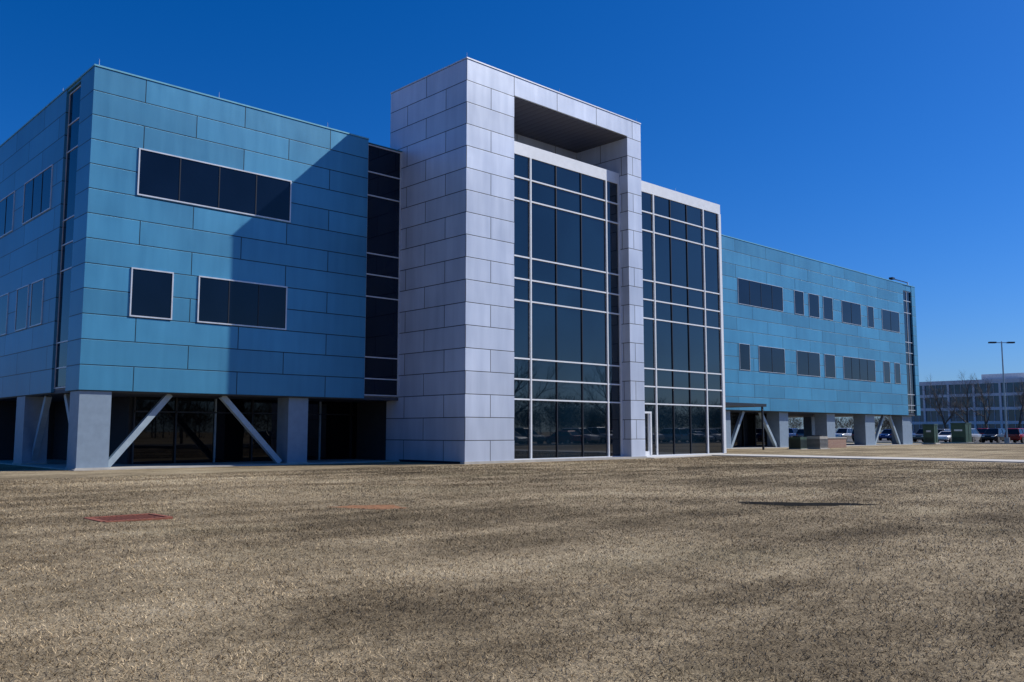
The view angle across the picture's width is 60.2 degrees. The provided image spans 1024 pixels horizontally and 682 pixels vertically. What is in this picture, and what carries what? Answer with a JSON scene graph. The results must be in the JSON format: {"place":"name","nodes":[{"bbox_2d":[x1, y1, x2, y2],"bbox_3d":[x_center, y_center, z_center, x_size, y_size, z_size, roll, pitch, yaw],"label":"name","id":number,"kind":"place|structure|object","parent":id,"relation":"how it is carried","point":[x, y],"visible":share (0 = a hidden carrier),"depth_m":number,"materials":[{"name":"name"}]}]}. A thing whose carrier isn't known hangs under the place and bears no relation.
{"place":"outdoors","nodes":[
{"label":"outdoors","id":0,"kind":"place"},
{"bbox_2d":[0,432,1023,681],"bbox_3d":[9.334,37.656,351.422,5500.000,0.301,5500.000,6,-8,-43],"label":"lawn","id":1,"kind":"structure","parent":0,"point":[14,474],"depth_m":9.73,"materials":[{"name":"brown plant"}]},
{"bbox_2d":[84,513,172,521],"bbox_3d":[-7.128,3.364,16.412,1.300,0.180,1.100,6,-8,-43],"label":"drain grate","id":2,"kind":"object","parent":1,"relation":"on","point":[134,517],"visible":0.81,"depth_m":16.39,"materials":[{"name":"metal"}]},
{"bbox_2d":[339,505,407,508],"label":"bare soil","id":3,"kind":"structure","parent":1,"relation":"on","point":[374,506],"depth_m":19.45,"materials":[{"name":"brown soil"}]},
{"bbox_2d":[0,443,920,470],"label":"ground slab","id":4,"kind":"structure","parent":1,"relation":"on","point":[56,464],"depth_m":43.54,"materials":[{"name":"concrete"}]},
{"bbox_2d":[0,397,767,463],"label":"lobby glazing","id":5,"kind":"structure","parent":4,"relation":"on","point":[154,442],"depth_m":47.06,"materials":[{"name":"black glass"}]},
{"bbox_2d":[131,397,767,463],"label":"lobby mullions","id":6,"kind":"object","parent":5,"relation":"attached to","point":[215,412],"visible":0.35,"depth_m":46.55,"materials":[{"name":"black metal"}]},
{"bbox_2d":[0,386,915,417],"bbox_3d":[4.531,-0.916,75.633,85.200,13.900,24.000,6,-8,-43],"label":"soffit","id":7,"kind":"object","parent":5,"relation":"on","point":[57,395],"visible":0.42,"depth_m":45.23,"materials":[{"name":"grey metal"}]},
{"bbox_2d":[0,85,915,412],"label":"window frames","id":8,"kind":"structure","parent":7,"relation":"attached to","point":[286,287],"depth_m":43.61,"materials":[{"name":"grey metal"}]},
{"bbox_2d":[0,87,914,412],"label":"window glass","id":9,"kind":"object","parent":8,"relation":"in","point":[202,183],"visible":0.91,"depth_m":43.83,"materials":[{"name":"black glass"}]},
{"bbox_2d":[0,66,920,415],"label":"teal walls","id":10,"kind":"structure","parent":7,"relation":"attached to","point":[312,254],"depth_m":43.28,"materials":[{"name":"metal"}]},
{"bbox_2d":[0,64,913,286],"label":"parapet coping","id":11,"kind":"object","parent":10,"relation":"on","point":[74,82],"visible":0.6,"depth_m":43.68,"materials":[{"name":"metal"}]},
{"bbox_2d":[99,59,907,284],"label":"roof fittings","id":12,"kind":"object","parent":11,"relation":"on","point":[891,278],"visible":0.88,"depth_m":94.28,"materials":[{"name":"metal"}]},
{"bbox_2d":[12,391,912,468],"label":"columns and braces","id":13,"kind":"structure","parent":4,"relation":"on","point":[89,415],"depth_m":42.97,"materials":[{"name":"concrete"}]},
{"bbox_2d":[386,58,644,461],"bbox_3d":[0.577,-3.550,52.369,14.440,20.980,6.730,6,-8,-43],"label":"silver portal","id":14,"kind":"object","parent":4,"relation":"on","point":[454,136],"visible":0.68,"depth_m":46.94,"materials":[{"name":"metal"}]},
{"bbox_2d":[391,57,646,463],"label":"portal soffit and trim","id":15,"kind":"structure","parent":14,"relation":"attached to","point":[541,123],"depth_m":52.71,"materials":[{"name":"metal"}]},
{"bbox_2d":[514,141,726,459],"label":"curtain wall mullions","id":16,"kind":"object","parent":1,"relation":"on","point":[541,155],"visible":0.55,"depth_m":54.09,"materials":[{"name":"white metal"}]},
{"bbox_2d":[514,154,722,458],"bbox_3d":[5.515,-1.117,56.432,20.690,16.930,4.700,6,-8,-43],"label":"curtain glass","id":17,"kind":"object","parent":16,"relation":"in","point":[569,347],"visible":0.54,"depth_m":52.83,"materials":[{"name":"glass"}]},
{"bbox_2d":[725,402,766,449],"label":"entrance canopy","id":18,"kind":"object","parent":1,"relation":"on","point":[730,405],"visible":0.54,"depth_m":66.49,"materials":[{"name":"grey metal"}]},
{"bbox_2d":[788,436,806,448],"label":"air conditioning unit","id":19,"kind":"object","parent":1,"relation":"on","point":[797,442],"visible":0.95,"depth_m":69.00,"materials":[{"name":"metal"}]},
{"bbox_2d":[738,502,878,505],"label":"ground cover plate","id":20,"kind":"structure","parent":1,"relation":"on","point":[798,504],"depth_m":19.41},
{"bbox_2d":[807,435,829,448],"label":"air conditioning unit","id":21,"kind":"object","parent":1,"relation":"on","point":[817,441],"visible":0.88,"depth_m":69.85,"materials":[{"name":"metal"}]},
{"bbox_2d":[828,437,846,447],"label":"brick wall","id":22,"kind":"structure","parent":1,"relation":"on","point":[836,442],"depth_m":75.87,"materials":[{"name":"brick"}]},
{"bbox_2d":[788,416,890,431],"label":"treeline","id":23,"kind":"object","parent":1,"relation":"on","point":[886,422],"visible":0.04,"depth_m":346.51,"materials":[{"name":"plant"}]},
{"bbox_2d":[922,424,939,443],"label":"utility box","id":24,"kind":"object","parent":1,"relation":"on","point":[930,433],"visible":0.94,"depth_m":96.75,"materials":[{"name":"metal"}]},
{"bbox_2d":[911,373,1023,432],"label":"glass office building","id":25,"kind":"structure","parent":1,"relation":"on","point":[995,420],"depth_m":217.94,"materials":[{"name":"blue glass"}]},
{"bbox_2d":[0,0,1023,431],"label":"sky","id":26,"kind":"structure","parent":0,"point":[884,139],"materials":[{"name":"blue"}]},
{"bbox_2d":[647,453,1023,462],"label":"sidewalk","id":27,"kind":"structure","parent":0,"point":[898,458],"depth_m":51.22,"materials":[{"name":"concrete"}]},
{"bbox_2d":[847,438,1020,442],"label":"parking lot","id":28,"kind":"structure","parent":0,"point":[886,440],"depth_m":123.56,"materials":[{"name":"grey asphalt"}]},
{"bbox_2d":[789,428,797,436],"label":"parked car","id":29,"kind":"object","parent":28,"relation":"on","point":[792,432],"visible":0.28,"depth_m":129.25,"materials":[{"name":"blue paint"}]},
{"bbox_2d":[796,429,803,436],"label":"parked car","id":30,"kind":"object","parent":28,"relation":"on","point":[799,432],"visible":0.19,"depth_m":126.89,"materials":[{"name":"grey paint"}]},
{"bbox_2d":[835,428,852,441],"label":"parked car","id":31,"kind":"object","parent":28,"relation":"on","point":[844,432],"visible":0.58,"depth_m":123.23,"materials":[{"name":"silver paint"}]},
{"bbox_2d":[878,429,890,440],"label":"parked car","id":32,"kind":"object","parent":28,"relation":"on","point":[885,433],"visible":0.49,"depth_m":137.05,"materials":[{"name":"blue paint"}]},
{"bbox_2d":[889,430,918,441],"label":"parked car","id":33,"kind":"object","parent":28,"relation":"on","point":[890,434],"visible":0.13,"depth_m":117.40,"materials":[{"name":"blue paint"}]},
{"bbox_2d":[912,429,938,441],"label":"parked car","id":34,"kind":"object","parent":28,"relation":"on","point":[917,435],"visible":0.32,"depth_m":115.15,"materials":[{"name":"grey paint"}]},
{"bbox_2d":[846,442,1023,443],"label":"kerb","id":35,"kind":"structure","parent":28,"relation":"on","point":[954,443],"depth_m":101.73,"materials":[{"name":"concrete"}]},
{"bbox_2d":[938,429,950,432],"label":"parked car","id":36,"kind":"object","parent":28,"relation":"on","point":[939,430],"visible":0.17,"depth_m":130.94,"materials":[{"name":"silver paint"}]},
{"bbox_2d":[938,431,951,441],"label":"parked car","id":37,"kind":"object","parent":28,"relation":"on","point":[944,436],"visible":0.52,"depth_m":113.03,"materials":[{"name":"white paint"}]},
{"bbox_2d":[922,373,969,428],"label":"bare tree","id":38,"kind":"object","parent":28,"relation":"on","point":[941,414],"visible":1,"depth_m":140.30,"materials":[{"name":"brown plant"}]},
{"bbox_2d":[938,372,978,422],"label":"bare tree","id":39,"kind":"object","parent":28,"relation":"on","point":[965,413],"visible":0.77,"depth_m":149.95,"materials":[{"name":"brown plant"}]},
{"bbox_2d":[950,423,973,442],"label":"utility box","id":40,"kind":"object","parent":28,"relation":"on","point":[961,432],"visible":0.94,"depth_m":102.67,"materials":[{"name":"metal"}]},
{"bbox_2d":[947,376,998,427],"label":"bare tree","id":41,"kind":"object","parent":28,"relation":"on","point":[984,406],"visible":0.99,"depth_m":139.78,"materials":[{"name":"brown plant"}]},
{"bbox_2d":[971,428,980,441],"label":"parked car","id":42,"kind":"object","parent":28,"relation":"on","point":[976,434],"visible":0.24,"depth_m":111.40,"materials":[{"name":"silver paint"}]},
{"bbox_2d":[975,428,994,440],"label":"parked car","id":43,"kind":"object","parent":28,"relation":"on","point":[981,431],"visible":0.2,"depth_m":127.70,"materials":[{"name":"red paint"}]},
{"bbox_2d":[981,428,1005,442],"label":"parked car","id":44,"kind":"object","parent":28,"relation":"on","point":[992,434],"visible":0.87,"depth_m":109.60,"materials":[{"name":"black paint"}]},
{"bbox_2d":[988,341,1014,442],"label":"street lamp","id":45,"kind":"object","parent":28,"relation":"on","point":[1006,439],"visible":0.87,"depth_m":103.80,"materials":[{"name":"metal"}]},
{"bbox_2d":[1004,428,1023,442],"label":"parked car","id":46,"kind":"object","parent":28,"relation":"on","point":[1015,434],"visible":0.88,"depth_m":106.88,"materials":[{"name":"red paint"}]},
{"bbox_2d":[1010,381,1023,427],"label":"bare tree","id":47,"kind":"object","parent":28,"relation":"on","point":[1021,397],"visible":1,"depth_m":149.26,"materials":[{"name":"brown plant"}]}
]}

